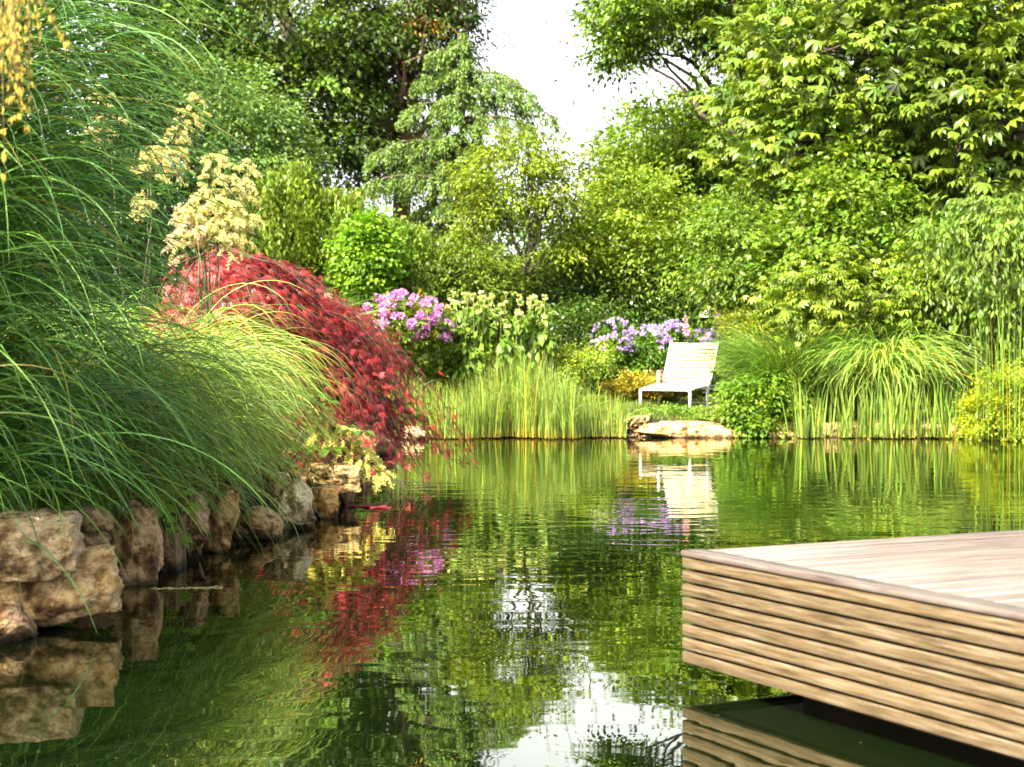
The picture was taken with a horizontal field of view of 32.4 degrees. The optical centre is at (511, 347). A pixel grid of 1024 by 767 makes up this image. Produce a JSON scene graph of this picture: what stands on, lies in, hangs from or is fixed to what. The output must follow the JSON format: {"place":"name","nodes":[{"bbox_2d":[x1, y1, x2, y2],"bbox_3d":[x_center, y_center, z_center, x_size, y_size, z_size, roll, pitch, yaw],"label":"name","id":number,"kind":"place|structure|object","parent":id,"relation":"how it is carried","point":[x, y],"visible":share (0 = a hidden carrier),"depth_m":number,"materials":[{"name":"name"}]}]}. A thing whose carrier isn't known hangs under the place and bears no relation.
{"place":"outdoors","nodes":[
{"label":"outdoors","id":0,"kind":"place"},
{"bbox_2d":[0,0,1004,313],"label":"sky","id":1,"kind":"structure","parent":0,"point":[530,35],"materials":[{"name":"white"}]},
{"bbox_2d":[0,436,1023,766],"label":"pond water","id":2,"kind":"structure","parent":0,"point":[478,616],"depth_m":7.87,"materials":[{"name":"green liquid"}]},
{"bbox_2d":[0,600,37,643],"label":"stone","id":3,"kind":"object","parent":2,"relation":"in","point":[17,622],"visible":0.94,"depth_m":7.46,"materials":[{"name":"stone"}]},
{"bbox_2d":[0,544,123,626],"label":"stone","id":4,"kind":"object","parent":2,"relation":"in","point":[97,580],"visible":0.62,"depth_m":7.79,"materials":[{"name":"stone"}]},
{"bbox_2d":[0,508,85,581],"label":"stone","id":5,"kind":"object","parent":4,"relation":"on","point":[65,548],"visible":0.92,"depth_m":7.71,"materials":[{"name":"stone"}]},
{"bbox_2d":[108,500,163,585],"bbox_3d":[-2.038,1.054,9.462,0.344,0.467,0.438,5,-1,-17],"label":"stone","id":6,"kind":"object","parent":2,"relation":"on","point":[144,565],"visible":0.71,"depth_m":9.30,"materials":[{"name":"stone"}]},
{"bbox_2d":[160,526,186,571],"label":"stone","id":7,"kind":"object","parent":2,"relation":"in","point":[175,557],"visible":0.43,"depth_m":9.84,"materials":[{"name":"stone"}]},
{"bbox_2d":[158,483,202,546],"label":"hop vine","id":8,"kind":"object","parent":7,"relation":"hanging from","point":[176,527],"visible":0.59,"depth_m":9.94,"materials":[{"name":"green plant"}]},
{"bbox_2d":[151,586,222,589],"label":"twig","id":9,"kind":"object","parent":2,"relation":"on","point":[211,587],"visible":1,"depth_m":9.10,"materials":[{"name":"brown wood"}]},
{"bbox_2d":[173,490,209,555],"bbox_3d":[-1.894,1.039,10.408,0.221,0.399,0.362,0,0,-20],"label":"stone","id":10,"kind":"object","parent":2,"relation":"on","point":[199,539],"visible":0.42,"depth_m":10.32,"materials":[{"name":"stone"}]},
{"bbox_2d":[203,485,239,552],"bbox_3d":[-1.802,1.070,10.865,0.258,0.428,0.453,0,0,-11],"label":"stone","id":11,"kind":"object","parent":2,"relation":"on","point":[218,535],"visible":0.67,"depth_m":10.68,"materials":[{"name":"stone"}]},
{"bbox_2d":[232,506,283,539],"bbox_3d":[-1.667,1.150,11.525,0.345,0.215,0.441,0,0,-6],"label":"stone","id":12,"kind":"object","parent":2,"relation":"in","point":[259,530],"visible":0.83,"depth_m":11.40,"materials":[{"name":"stone"}]},
{"bbox_2d":[270,472,315,529],"bbox_3d":[-1.522,1.074,12.200,0.288,0.418,0.375,0,0,-17],"label":"stone","id":13,"kind":"object","parent":2,"relation":"in","point":[286,504],"visible":0.79,"depth_m":12.08,"materials":[{"name":"stone"}]},
{"bbox_2d":[311,485,338,518],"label":"stone","id":14,"kind":"object","parent":2,"relation":"on","point":[329,500],"visible":0.57,"depth_m":12.85,"materials":[{"name":"stone"}]},
{"bbox_2d":[307,462,361,493],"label":"stone","id":15,"kind":"object","parent":2,"relation":"on","point":[348,476],"visible":0.8,"depth_m":13.61,"materials":[{"name":"stone"}]},
{"bbox_2d":[338,492,354,505],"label":"stone","id":16,"kind":"object","parent":2,"relation":"on","point":[346,498],"visible":0.39,"depth_m":13.93,"materials":[{"name":"stone"}]},
{"bbox_2d":[345,504,391,508],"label":"floating leaves","id":17,"kind":"object","parent":2,"relation":"on","point":[367,505],"visible":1,"depth_m":13.79,"materials":[{"name":"red plant"}]},
{"bbox_2d":[402,426,427,439],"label":"stone","id":18,"kind":"object","parent":2,"relation":"in","point":[419,430],"visible":0.24,"depth_m":23.87,"materials":[{"name":"stone"}]},
{"bbox_2d":[384,347,643,438],"bbox_3d":[-0.095,0.584,24.581,3.957,1.294,2.386,0,0,0],"label":"reed bed","id":19,"kind":"object","parent":2,"relation":"on","point":[546,416],"visible":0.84,"depth_m":24.17,"materials":[{"name":"green plant"}]},
{"bbox_2d":[588,414,651,437],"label":"rock","id":20,"kind":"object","parent":2,"relation":"on","point":[635,419],"depth_m":24.70,"materials":[{"name":"stone"}]},
{"bbox_2d":[634,421,741,437],"bbox_3d":[2.440,1.171,24.590,1.508,0.300,0.529,0,0,0],"label":"stone","id":21,"kind":"object","parent":2,"relation":"in","point":[685,429],"visible":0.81,"depth_m":24.37,"materials":[{"name":"stone"}]},
{"bbox_2d":[766,431,799,437],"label":"stone","id":22,"kind":"object","parent":2,"relation":"in","point":[791,434],"visible":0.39,"depth_m":24.29,"materials":[{"name":"stone"}]},
{"bbox_2d":[780,375,829,437],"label":"iris clump","id":23,"kind":"object","parent":2,"relation":"on","point":[801,433],"visible":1,"depth_m":24.03,"materials":[{"name":"green plant"}]},
{"bbox_2d":[801,386,853,437],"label":"iris clump","id":24,"kind":"object","parent":2,"relation":"on","point":[841,425],"visible":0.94,"depth_m":24.14,"materials":[{"name":"green plant"}]},
{"bbox_2d":[820,421,864,436],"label":"stone","id":25,"kind":"object","parent":2,"relation":"in","point":[835,430],"visible":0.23,"depth_m":24.60,"materials":[{"name":"stone"}]},
{"bbox_2d":[681,530,1023,761],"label":"wooden deck","id":26,"kind":"structure","parent":2,"relation":"in","point":[924,634],"depth_m":5.75,"materials":[{"name":"brown wood"}]},
{"bbox_2d":[827,367,883,437],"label":"iris clump","id":27,"kind":"object","parent":2,"relation":"on","point":[859,425],"visible":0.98,"depth_m":24.07,"materials":[{"name":"green plant"}]},
{"bbox_2d":[857,367,911,437],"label":"iris clump","id":28,"kind":"object","parent":2,"relation":"on","point":[886,431],"visible":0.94,"depth_m":24.07,"materials":[{"name":"green plant"}]},
{"bbox_2d":[874,366,925,438],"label":"iris clump","id":29,"kind":"object","parent":2,"relation":"on","point":[916,407],"visible":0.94,"depth_m":23.85,"materials":[{"name":"green plant"}]},
{"bbox_2d":[906,424,940,437],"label":"stone","id":30,"kind":"object","parent":2,"relation":"on","point":[924,431],"visible":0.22,"depth_m":24.33,"materials":[{"name":"stone"}]},
{"bbox_2d":[897,374,954,437],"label":"iris clump","id":31,"kind":"object","parent":2,"relation":"on","point":[935,410],"visible":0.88,"depth_m":24.10,"materials":[{"name":"green plant"}]},
{"bbox_2d":[924,376,967,437],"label":"iris clump","id":32,"kind":"object","parent":2,"relation":"on","point":[945,431],"visible":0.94,"depth_m":24.02,"materials":[{"name":"green plant"}]},
{"bbox_2d":[937,359,991,433],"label":"iris clump","id":33,"kind":"object","parent":2,"relation":"on","point":[954,392],"visible":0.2,"depth_m":24.60,"materials":[{"name":"green plant"}]},
{"bbox_2d":[969,294,1009,439],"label":"rush clump","id":34,"kind":"object","parent":2,"relation":"on","point":[980,403],"visible":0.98,"depth_m":23.58,"materials":[{"name":"green plant"}]},
{"bbox_2d":[992,298,1023,439],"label":"rush clump","id":35,"kind":"object","parent":2,"relation":"on","point":[1017,376],"visible":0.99,"depth_m":23.37,"materials":[{"name":"green plant"}]},
{"bbox_2d":[5,314,1023,532],"bbox_3d":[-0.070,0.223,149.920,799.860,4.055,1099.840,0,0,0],"label":"ground","id":36,"kind":"structure","parent":0,"point":[654,419],"depth_m":24.72,"materials":[{"name":"green plant"}]},
{"bbox_2d":[0,0,70,181],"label":"golden seed grass","id":37,"kind":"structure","parent":36,"relation":"on","point":[12,30],"depth_m":5.05,"materials":[{"name":"yellow plant"}]},
{"bbox_2d":[10,206,174,331],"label":"broadleaf tree","id":38,"kind":"object","parent":36,"relation":"on","point":[118,292],"depth_m":55.39,"materials":[{"name":"green plant"}]},
{"bbox_2d":[80,531,111,545],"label":"stone","id":39,"kind":"object","parent":36,"relation":"on","point":[89,540],"visible":0.29,"depth_m":8.80,"materials":[{"name":"stone"}]},
{"bbox_2d":[69,506,114,531],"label":"stone","id":40,"kind":"object","parent":39,"relation":"on","point":[99,523],"visible":0.58,"depth_m":8.76,"materials":[{"name":"stone"}]},
{"bbox_2d":[0,0,217,329],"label":"evergreen tree","id":41,"kind":"object","parent":36,"relation":"on","point":[141,248],"visible":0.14,"depth_m":25.64,"materials":[{"name":"green plant"}]},
{"bbox_2d":[5,305,221,353],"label":"fountain grass","id":42,"kind":"object","parent":36,"relation":"on","point":[148,308],"depth_m":12.75,"materials":[{"name":"green plant"}]},
{"bbox_2d":[0,0,285,633],"bbox_3d":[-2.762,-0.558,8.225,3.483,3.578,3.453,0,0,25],"label":"fountain grass","id":43,"kind":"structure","parent":36,"relation":"on","point":[11,343],"depth_m":8.13,"materials":[{"name":"green plant"}]},
{"bbox_2d":[80,85,211,336],"bbox_3d":[-3.498,-0.815,17.101,1.035,3.492,1.561,0,0,40],"label":"plume flower","id":44,"kind":"object","parent":36,"relation":"on","point":[190,108],"visible":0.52,"depth_m":17.00,"materials":[{"name":"cream flower petals"},{"name":"green stem"}]},
{"bbox_2d":[91,215,276,326],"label":"broadleaf tree","id":45,"kind":"object","parent":36,"relation":"on","point":[154,278],"visible":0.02,"depth_m":56.63,"materials":[{"name":"green plant"}]},
{"bbox_2d":[0,280,371,574],"bbox_3d":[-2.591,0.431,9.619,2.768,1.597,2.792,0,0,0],"label":"fountain grass","id":46,"kind":"object","parent":36,"relation":"on","point":[153,430],"depth_m":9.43,"materials":[{"name":"green plant"}]},
{"bbox_2d":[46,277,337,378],"bbox_3d":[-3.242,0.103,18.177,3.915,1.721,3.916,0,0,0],"label":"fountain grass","id":47,"kind":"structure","parent":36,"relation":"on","point":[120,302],"depth_m":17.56,"materials":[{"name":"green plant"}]},
{"bbox_2d":[14,409,380,511],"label":"undergrowth","id":48,"kind":"object","parent":36,"relation":"on","point":[240,468],"visible":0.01,"depth_m":13.20,"materials":[{"name":"green plant"}]},
{"bbox_2d":[160,149,265,433],"bbox_3d":[-2.523,-0.338,14.619,1.459,2.607,1.006,0,0,32],"label":"plume flower","id":49,"kind":"object","parent":36,"relation":"on","point":[237,241],"visible":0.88,"depth_m":14.56,"materials":[{"name":"cream flower petals"},{"name":"green stem"}]},
{"bbox_2d":[76,27,353,287],"bbox_3d":[-5.871,-2.461,31.184,6.100,6.467,4.639,0,0,0],"label":"rounded tree","id":50,"kind":"object","parent":36,"relation":"on","point":[268,127],"visible":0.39,"depth_m":30.25,"materials":[{"name":"green plant"}]},
{"bbox_2d":[87,0,442,228],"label":"broadleaf tree","id":51,"kind":"object","parent":36,"relation":"on","point":[296,44],"visible":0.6,"depth_m":43.27,"materials":[{"name":"green plant"}]},
{"bbox_2d":[134,278,420,419],"bbox_3d":[-3.011,0.049,20.539,3.691,1.752,3.801,0,0,21],"label":"shrub","id":52,"kind":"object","parent":36,"relation":"on","point":[360,302],"depth_m":20.48,"materials":[{"name":"green plant"}]},
{"bbox_2d":[129,243,481,493],"bbox_3d":[-2.081,0.145,16.017,3.380,2.195,3.531,0,0,39],"label":"red maple","id":53,"kind":"object","parent":36,"relation":"on","point":[351,337],"visible":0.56,"depth_m":15.70,"materials":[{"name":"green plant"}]},
{"bbox_2d":[239,159,372,314],"bbox_3d":[-3.243,-1.023,27.812,2.743,3.862,2.038,0,0,-42],"label":"weeping tree","id":54,"kind":"object","parent":36,"relation":"on","point":[300,231],"visible":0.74,"depth_m":27.19,"materials":[{"name":"green plant"}]},
{"bbox_2d":[269,450,345,486],"bbox_3d":[-1.844,1.193,16.190,0.791,0.494,1.308,0,0,0],"label":"stone","id":55,"kind":"object","parent":36,"relation":"on","point":[306,479],"visible":0.04,"depth_m":15.63,"materials":[{"name":"stone"}]},
{"bbox_2d":[239,387,396,494],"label":"leafy perennial","id":56,"kind":"object","parent":36,"relation":"on","point":[354,430],"visible":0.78,"depth_m":13.82,"materials":[{"name":"yellow plant"}]},
{"bbox_2d":[319,439,369,467],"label":"stone","id":57,"kind":"object","parent":36,"relation":"on","point":[353,459],"visible":0.04,"depth_m":17.42,"materials":[{"name":"stone"}]},
{"bbox_2d":[335,427,396,455],"bbox_3d":[-1.746,1.198,20.518,0.812,0.520,1.259,0,0,0],"label":"stone","id":58,"kind":"object","parent":36,"relation":"on","point":[380,451],"visible":0.16,"depth_m":20.21,"materials":[{"name":"stone"}]},
{"bbox_2d":[308,202,428,306],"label":"hornbeam shrub","id":59,"kind":"object","parent":36,"relation":"on","point":[368,240],"visible":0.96,"depth_m":26.59,"materials":[{"name":"green plant"}]},
{"bbox_2d":[205,257,533,382],"bbox_3d":[-2.947,0.127,30.933,6.748,3.736,3.203,0,0,0],"label":"hedge","id":60,"kind":"object","parent":36,"relation":"on","point":[512,311],"depth_m":30.79,"materials":[{"name":"green plant"}]},
{"bbox_2d":[355,213,458,394],"bbox_3d":[-1.793,-0.372,28.299,1.913,3.579,2.094,0,0,-23],"label":"weeping tree","id":61,"kind":"object","parent":36,"relation":"on","point":[415,232],"visible":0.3,"depth_m":27.76,"materials":[{"name":"green plant"}]},
{"bbox_2d":[350,285,478,408],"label":"rhododendron bush","id":62,"kind":"object","parent":36,"relation":"on","point":[422,330],"visible":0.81,"depth_m":24.91,"materials":[{"name":"purple plant"}]},
{"bbox_2d":[303,0,530,336],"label":"conifer tree","id":63,"kind":"object","parent":36,"relation":"on","point":[451,18],"visible":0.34,"depth_m":45.32,"materials":[{"name":"green plant"}]},
{"bbox_2d":[345,33,561,303],"bbox_3d":[-1.225,-2.819,34.957,4.485,6.861,2.046,0,0,0],"label":"weeping cedar tree","id":64,"kind":"object","parent":36,"relation":"on","point":[454,77],"visible":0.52,"depth_m":34.78,"materials":[{"name":"green plant"}]},
{"bbox_2d":[437,290,500,406],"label":"whorled perennial","id":65,"kind":"object","parent":36,"relation":"on","point":[467,347],"visible":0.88,"depth_m":25.32,"materials":[{"name":"green plant"}]},
{"bbox_2d":[387,225,589,325],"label":"mixed shrub","id":66,"kind":"object","parent":36,"relation":"on","point":[457,270],"visible":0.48,"depth_m":28.20,"materials":[{"name":"green plant"}]},
{"bbox_2d":[422,181,575,326],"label":"broadleaf tree","id":67,"kind":"object","parent":36,"relation":"on","point":[521,234],"visible":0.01,"depth_m":56.87,"materials":[{"name":"green plant"}]},
{"bbox_2d":[375,330,625,394],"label":"ground cover","id":68,"kind":"object","parent":36,"relation":"on","point":[584,361],"visible":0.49,"depth_m":25.93,"materials":[{"name":"green plant"}]},
{"bbox_2d":[473,290,532,403],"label":"whorled perennial","id":69,"kind":"object","parent":36,"relation":"on","point":[501,333],"visible":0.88,"depth_m":25.41,"materials":[{"name":"green plant"}]},
{"bbox_2d":[429,96,623,376],"bbox_3d":[0.092,-1.646,28.975,3.082,5.001,2.623,0,0,28],"label":"fruit tree","id":70,"kind":"object","parent":36,"relation":"on","point":[494,208],"visible":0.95,"depth_m":28.82,"materials":[{"name":"green plant"}]},
{"bbox_2d":[508,294,567,398],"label":"whorled perennial","id":71,"kind":"object","parent":36,"relation":"on","point":[536,333],"visible":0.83,"depth_m":25.53,"materials":[{"name":"green plant"}]},
{"bbox_2d":[576,312,646,387],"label":"cranesbill plant","id":72,"kind":"object","parent":36,"relation":"on","point":[610,335],"visible":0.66,"depth_m":27.77,"materials":[{"name":"purple plant"}]},
{"bbox_2d":[531,241,710,371],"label":"holly shrub","id":73,"kind":"object","parent":36,"relation":"on","point":[584,312],"visible":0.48,"depth_m":29.02,"materials":[{"name":"green plant"}]},
{"bbox_2d":[530,147,744,320],"bbox_3d":[2.247,-1.294,30.239,4.677,4.229,3.736,0,0,27],"label":"mixed shrub","id":74,"kind":"object","parent":36,"relation":"on","point":[621,184],"visible":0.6,"depth_m":29.40,"materials":[{"name":"green plant"}]},
{"bbox_2d":[595,366,688,404],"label":"variegated shrub","id":75,"kind":"object","parent":36,"relation":"on","point":[638,382],"visible":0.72,"depth_m":27.04,"materials":[{"name":"yellow plant"}]},
{"bbox_2d":[551,64,749,263],"bbox_3d":[4.212,-3.083,40.439,6.673,7.006,6.346,0,0,0],"label":"broadleaf tree","id":76,"kind":"object","parent":36,"relation":"on","point":[678,127],"visible":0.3,"depth_m":38.99,"materials":[{"name":"green plant"}]},
{"bbox_2d":[615,321,685,380],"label":"cranesbill plant","id":77,"kind":"object","parent":36,"relation":"on","point":[652,360],"visible":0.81,"depth_m":27.69,"materials":[{"name":"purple plant"}]},
{"bbox_2d":[632,401,708,419],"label":"shrub","id":78,"kind":"object","parent":36,"relation":"on","point":[674,409],"visible":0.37,"depth_m":25.12,"materials":[{"name":"green plant"}]},
{"bbox_2d":[318,364,1023,413],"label":"undergrowth","id":79,"kind":"object","parent":36,"relation":"on","point":[589,390],"visible":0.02,"depth_m":26.82,"materials":[{"name":"green plant"}]},
{"bbox_2d":[643,317,702,364],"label":"cranesbill plant","id":80,"kind":"object","parent":36,"relation":"on","point":[670,326],"visible":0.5,"depth_m":28.13,"materials":[{"name":"purple plant"}]},
{"bbox_2d":[639,341,725,407],"bbox_3d":[2.640,0.449,26.801,0.938,1.082,1.335,0,0,34],"label":"sun lounger","id":81,"kind":"object","parent":36,"relation":"on","point":[663,386],"visible":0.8,"depth_m":26.90,"materials":[{"name":"white paint"}]},
{"bbox_2d":[545,0,826,327],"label":"broadleaf tree","id":82,"kind":"object","parent":36,"relation":"on","point":[633,35],"visible":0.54,"depth_m":35.50,"materials":[{"name":"green plant"}]},
{"bbox_2d":[681,315,699,398],"bbox_3d":[2.811,0.162,27.895,0.401,1.364,0.416,0,0,0],"label":"foxglove","id":83,"kind":"object","parent":36,"relation":"on","point":[685,331],"visible":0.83,"depth_m":27.88,"materials":[{"name":"white plant"}]},
{"bbox_2d":[679,320,726,371],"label":"cranesbill plant","id":84,"kind":"object","parent":36,"relation":"on","point":[702,331],"visible":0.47,"depth_m":28.24,"materials":[{"name":"purple plant"}]},
{"bbox_2d":[631,241,785,390],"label":"mixed shrub","id":85,"kind":"object","parent":36,"relation":"on","point":[692,313],"visible":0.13,"depth_m":29.14,"materials":[{"name":"green plant"}]},
{"bbox_2d":[693,268,739,312],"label":"daisy bush","id":86,"kind":"object","parent":36,"relation":"on","point":[716,286],"visible":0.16,"depth_m":28.82,"materials":[{"name":"green plant"}]},
{"bbox_2d":[639,141,828,339],"bbox_3d":[4.121,-1.225,28.250,3.259,4.261,4.031,0,0,45],"label":"mixed shrub","id":87,"kind":"object","parent":36,"relation":"on","point":[725,218],"visible":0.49,"depth_m":27.65,"materials":[{"name":"green plant"}]},
{"bbox_2d":[691,302,791,392],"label":"shrub","id":88,"kind":"object","parent":36,"relation":"on","point":[743,319],"visible":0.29,"depth_m":26.94,"materials":[{"name":"green plant"}]},
{"bbox_2d":[687,353,824,438],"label":"shrub","id":89,"kind":"object","parent":36,"relation":"on","point":[762,411],"visible":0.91,"depth_m":24.45,"materials":[{"name":"green plant"}]},
{"bbox_2d":[495,248,1023,390],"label":"hedge","id":90,"kind":"object","parent":36,"relation":"on","point":[548,295],"visible":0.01,"depth_m":30.62,"materials":[{"name":"green plant"}]},
{"bbox_2d":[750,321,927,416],"bbox_3d":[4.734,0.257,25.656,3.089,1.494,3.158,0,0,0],"label":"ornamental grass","id":91,"kind":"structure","parent":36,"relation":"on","point":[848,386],"depth_m":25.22,"materials":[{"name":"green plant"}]},
{"bbox_2d":[673,0,1023,268],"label":"horse chestnut tree","id":92,"kind":"object","parent":36,"relation":"on","point":[973,62],"visible":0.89,"depth_m":26.76,"materials":[{"name":"green plant"}]},
{"bbox_2d":[732,129,965,324],"bbox_3d":[5.057,-1.154,26.449,3.526,4.220,3.300,0,0,0],"label":"hazel bush","id":93,"kind":"object","parent":36,"relation":"on","point":[798,215],"visible":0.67,"depth_m":25.95,"materials":[{"name":"green plant"}]},
{"bbox_2d":[737,228,968,406],"bbox_3d":[5.051,-0.345,25.439,3.578,2.807,2.719,0,0,0],"label":"laurel shrub","id":94,"kind":"object","parent":36,"relation":"on","point":[810,280],"visible":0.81,"depth_m":25.08,"materials":[{"name":"green plant"}]},
{"bbox_2d":[689,0,1023,277],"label":"broadleaf tree","id":95,"kind":"object","parent":36,"relation":"on","point":[992,170],"visible":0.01,"depth_m":33.22,"materials":[{"name":"green plant"}]},
{"bbox_2d":[774,320,999,414],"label":"ornamental grass","id":96,"kind":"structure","parent":36,"relation":"on","point":[914,364],"depth_m":24.67,"materials":[{"name":"green plant"}]},
{"bbox_2d":[874,423,907,437],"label":"stone","id":97,"kind":"object","parent":36,"relation":"on","point":[890,431],"visible":0.12,"depth_m":24.40,"materials":[{"name":"stone"}]},
{"bbox_2d":[918,376,973,409],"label":"fern","id":98,"kind":"object","parent":36,"relation":"on","point":[930,384],"visible":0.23,"depth_m":25.37,"materials":[{"name":"green plant"}]},
{"bbox_2d":[887,177,1023,430],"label":"dogwood shrub","id":99,"kind":"object","parent":36,"relation":"on","point":[1008,252],"visible":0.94,"depth_m":24.59,"materials":[{"name":"green plant"}]},
{"bbox_2d":[927,367,1005,404],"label":"fern","id":100,"kind":"object","parent":36,"relation":"on","point":[967,373],"visible":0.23,"depth_m":24.89,"materials":[{"name":"green plant"}]},
{"bbox_2d":[911,311,1023,391],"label":"ornamental grass","id":101,"kind":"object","parent":36,"relation":"on","point":[991,346],"depth_m":25.25,"materials":[{"name":"green plant"}]},
{"bbox_2d":[946,354,1023,441],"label":"spurge plant","id":102,"kind":"object","parent":36,"relation":"on","point":[970,423],"visible":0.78,"depth_m":23.70,"materials":[{"name":"yellow plant"}]},
{"bbox_2d":[427,394,810,423],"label":"lawn","id":103,"kind":"structure","parent":0,"point":[701,408],"depth_m":26.10,"materials":[{"name":"green plant"}]},
{"bbox_2d":[683,314,907,416],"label":"ornamental grass","id":104,"kind":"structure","parent":0,"point":[743,359],"depth_m":24.85,"materials":[{"name":"green plant"}]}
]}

